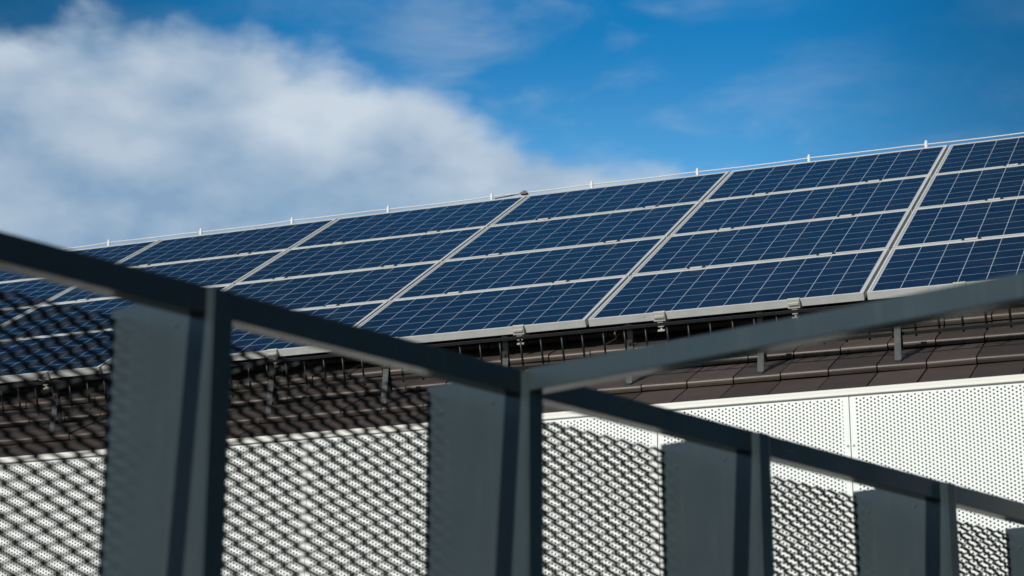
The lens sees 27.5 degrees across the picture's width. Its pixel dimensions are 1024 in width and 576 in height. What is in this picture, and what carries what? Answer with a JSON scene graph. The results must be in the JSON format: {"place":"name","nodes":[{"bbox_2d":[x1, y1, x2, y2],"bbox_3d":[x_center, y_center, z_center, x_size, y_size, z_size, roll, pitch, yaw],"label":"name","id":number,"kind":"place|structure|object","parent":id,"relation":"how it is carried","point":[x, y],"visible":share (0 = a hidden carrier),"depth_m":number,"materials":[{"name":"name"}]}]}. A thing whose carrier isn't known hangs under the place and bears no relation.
{"place":"outdoors","nodes":[
{"label":"outdoors","id":0,"kind":"place"},
{"bbox_2d":[0,0,1023,249],"label":"sky","id":1,"kind":"structure","parent":0,"point":[120,120],"materials":[{"name":"blue"}]},
{"label":"ground","id":2,"kind":"structure","parent":0,"visible":0},
{"bbox_2d":[0,231,1023,575],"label":"steel fence","id":3,"kind":"object","parent":2,"relation":"on","point":[166,473],"visible":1,"depth_m":4.96,"materials":[{"name":"grey metal"}]},
{"bbox_2d":[0,296,1023,575],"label":"building","id":4,"kind":"structure","parent":2,"relation":"on","point":[944,406],"depth_m":11.16,"materials":[{"name":"white metal"}]},
{"bbox_2d":[75,264,149,300],"bbox_3d":[-3.236,0.146,15.865,0.179,0.118,4.050,-6,14,20],"label":"mounting rail","id":5,"kind":"object","parent":4,"relation":"attached to","point":[88,299],"visible":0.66,"depth_m":15.89,"materials":[{"name":"metal"}]},
{"bbox_2d":[42,250,286,304],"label":"solar panel","id":6,"kind":"object","parent":5,"relation":"attached to","point":[221,271],"visible":0.45,"depth_m":16.15,"materials":[{"name":"glass"}]},
{"bbox_2d":[41,252,250,388],"bbox_3d":[-2.455,0.064,15.577,0.195,0.118,4.050,-6,14,20],"label":"mounting rail","id":7,"kind":"object","parent":4,"relation":"attached to","point":[48,378],"visible":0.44,"depth_m":13.75,"materials":[{"name":"metal"}]},
{"bbox_2d":[0,329,110,382],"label":"solar panel","id":8,"kind":"object","parent":7,"relation":"attached to","point":[43,353],"visible":0.29,"depth_m":14.17,"materials":[{"name":"glass"}]},
{"bbox_2d":[0,284,231,339],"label":"solar panel","id":9,"kind":"object","parent":7,"relation":"attached to","point":[107,306],"visible":0.32,"depth_m":15.41,"materials":[{"name":"glass"}]},
{"bbox_2d":[119,218,336,266],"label":"solar panel","id":10,"kind":"object","parent":7,"relation":"attached to","point":[233,243],"visible":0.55,"depth_m":17.09,"materials":[{"name":"glass"}]},
{"bbox_2d":[273,241,344,278],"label":"mounting rail","id":11,"kind":"object","parent":4,"relation":"attached to","point":[330,243],"visible":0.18,"depth_m":15.74,"materials":[{"name":"metal"}]},
{"bbox_2d":[225,261,440,309],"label":"solar panel","id":12,"kind":"object","parent":11,"relation":"attached to","point":[389,284],"visible":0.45,"depth_m":14.68,"materials":[{"name":"glass"}]},
{"bbox_2d":[235,226,485,283],"bbox_3d":[-1.115,-0.228,15.604,1.650,0.046,0.992,-6,14,20],"label":"solar panel","id":13,"kind":"object","parent":11,"relation":"attached to","point":[442,246],"visible":0.7,"depth_m":15.58,"materials":[{"name":"glass"}]},
{"bbox_2d":[291,196,526,248],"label":"solar panel","id":14,"kind":"object","parent":11,"relation":"attached to","point":[486,213],"visible":0.65,"depth_m":16.51,"materials":[{"name":"glass"}]},
{"bbox_2d":[266,230,439,363],"bbox_3d":[-0.894,-0.098,15.001,0.157,0.118,4.050,-6,14,20],"label":"mounting rail","id":15,"kind":"object","parent":4,"relation":"attached to","point":[271,352],"visible":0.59,"depth_m":13.16,"materials":[{"name":"metal"}]},
{"bbox_2d":[102,301,388,372],"bbox_3d":[-1.739,0.320,13.758,1.650,0.046,0.992,-6,14,20],"label":"solar panel","id":16,"kind":"object","parent":15,"relation":"attached to","point":[356,314],"visible":0.34,"depth_m":13.59,"materials":[{"name":"glass"}]},
{"bbox_2d":[445,218,549,293],"bbox_3d":[-0.095,-0.182,14.706,0.175,0.118,4.050,-6,14,20],"label":"mounting rail","id":17,"kind":"object","parent":4,"relation":"attached to","point":[490,255],"visible":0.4,"depth_m":14.70,"materials":[{"name":"metal"}]},
{"bbox_2d":[0,303,1023,434],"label":"snow guard","id":18,"kind":"object","parent":4,"relation":"on","point":[896,334],"visible":0.4,"depth_m":11.80,"materials":[{"name":"metal"}]},
{"bbox_2d":[65,132,1023,248],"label":"lightning wire","id":19,"kind":"object","parent":4,"relation":"on","point":[591,184],"visible":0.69,"depth_m":16.89,"materials":[{"name":"metal"}]},
{"bbox_2d":[512,205,657,344],"bbox_3d":[0.670,-0.262,14.423,0.199,0.118,4.050,-6,14,20],"label":"mounting rail","id":20,"kind":"object","parent":4,"relation":"attached to","point":[517,330],"visible":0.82,"depth_m":12.59,"materials":[{"name":"metal"}]},
{"bbox_2d":[358,276,627,342],"bbox_3d":[-0.180,0.157,13.182,1.650,0.046,0.992,-6,14,20],"label":"solar panel","id":21,"kind":"object","parent":20,"relation":"attached to","point":[539,308],"visible":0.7,"depth_m":13.11,"materials":[{"name":"glass"}]},
{"bbox_2d":[393,236,665,299],"bbox_3d":[0.133,-0.116,14.105,1.650,0.046,0.992,-6,14,20],"label":"solar panel","id":22,"kind":"object","parent":20,"relation":"attached to","point":[585,262],"visible":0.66,"depth_m":14.08,"materials":[{"name":"glass"}]},
{"bbox_2d":[444,202,699,260],"bbox_3d":[0.445,-0.390,15.028,1.650,0.047,0.992,-6,14,20],"label":"solar panel","id":23,"kind":"object","parent":20,"relation":"attached to","point":[625,225],"visible":0.74,"depth_m":15.00,"materials":[{"name":"glass"}]},
{"bbox_2d":[489,171,729,225],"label":"solar panel","id":24,"kind":"object","parent":20,"relation":"attached to","point":[637,195],"visible":0.75,"depth_m":15.93,"materials":[{"name":"glass"}]},
{"bbox_2d":[652,192,767,331],"bbox_3d":[1.464,-0.344,14.130,0.152,0.118,4.050,-6,14,20],"label":"mounting rail","id":25,"kind":"object","parent":4,"relation":"attached to","point":[659,317],"visible":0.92,"depth_m":12.29,"materials":[{"name":"metal"}]},
{"bbox_2d":[588,249,888,326],"bbox_3d":[1.380,-0.006,12.607,1.650,0.046,0.992,-6,14,20],"label":"solar panel","id":26,"kind":"object","parent":25,"relation":"attached to","point":[808,281],"visible":0.88,"depth_m":12.51,"materials":[{"name":"glass"}]},
{"bbox_2d":[632,209,910,274],"bbox_3d":[1.692,-0.280,13.529,1.650,0.046,0.992,-6,14,20],"label":"solar panel","id":27,"kind":"object","parent":25,"relation":"attached to","point":[839,235],"visible":0.7,"depth_m":13.50,"materials":[{"name":"glass"}]},
{"bbox_2d":[670,175,930,235],"bbox_3d":[2.004,-0.553,14.452,1.650,0.046,0.992,-6,14,20],"label":"solar panel","id":28,"kind":"object","parent":25,"relation":"attached to","point":[823,203],"visible":0.74,"depth_m":14.43,"materials":[{"name":"glass"}]},
{"bbox_2d":[703,145,947,200],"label":"solar panel","id":29,"kind":"object","parent":25,"relation":"attached to","point":[842,171],"visible":0.83,"depth_m":15.35,"materials":[{"name":"glass"}]},
{"bbox_2d":[787,179,881,315],"bbox_3d":[2.236,-0.425,13.845,0.158,0.118,4.050,-6,14,20],"label":"mounting rail","id":30,"kind":"object","parent":4,"relation":"attached to","point":[793,303],"visible":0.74,"depth_m":12.01,"materials":[{"name":"metal"}]},
{"bbox_2d":[952,163,1020,285],"bbox_3d":[3.116,-0.516,13.520,0.179,0.118,4.050,-6,14,20],"label":"mounting rail","id":31,"kind":"object","parent":4,"relation":"attached to","point":[957,283],"visible":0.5,"depth_m":12.61,"materials":[{"name":"metal"}]},
{"bbox_2d":[867,234,1023,299],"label":"solar panel","id":32,"kind":"object","parent":31,"relation":"attached to","point":[911,270],"visible":0.94,"depth_m":12.12,"materials":[{"name":"glass"}]},
{"bbox_2d":[892,197,1023,247],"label":"solar panel","id":33,"kind":"object","parent":31,"relation":"attached to","point":[959,222],"visible":0.77,"depth_m":13.07,"materials":[{"name":"glass"}]},
{"bbox_2d":[914,164,1023,208],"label":"solar panel","id":34,"kind":"object","parent":31,"relation":"attached to","point":[971,186],"visible":0.77,"depth_m":14.01,"materials":[{"name":"glass"}]},
{"bbox_2d":[934,136,1023,174],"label":"solar panel","id":35,"kind":"object","parent":31,"relation":"attached to","point":[994,153],"visible":0.75,"depth_m":14.96,"materials":[{"name":"glass"}]},
{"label":"mounting rail","id":36,"kind":"object","parent":4,"relation":"attached to","visible":0},
{"bbox_2d":[0,307,32,323],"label":"solar panel","id":37,"kind":"object","parent":36,"relation":"attached to","point":[15,315],"visible":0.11,"depth_m":15.85,"materials":[{"name":"glass"}]},
{"bbox_2d":[0,278,72,307],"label":"solar panel","id":38,"kind":"object","parent":36,"relation":"attached to","point":[35,289],"visible":0.34,"depth_m":16.65,"materials":[{"name":"glass"}]},
{"bbox_2d":[0,240,159,282],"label":"solar panel","id":39,"kind":"object","parent":36,"relation":"attached to","point":[118,253],"visible":0.35,"depth_m":17.66,"materials":[{"name":"glass"}]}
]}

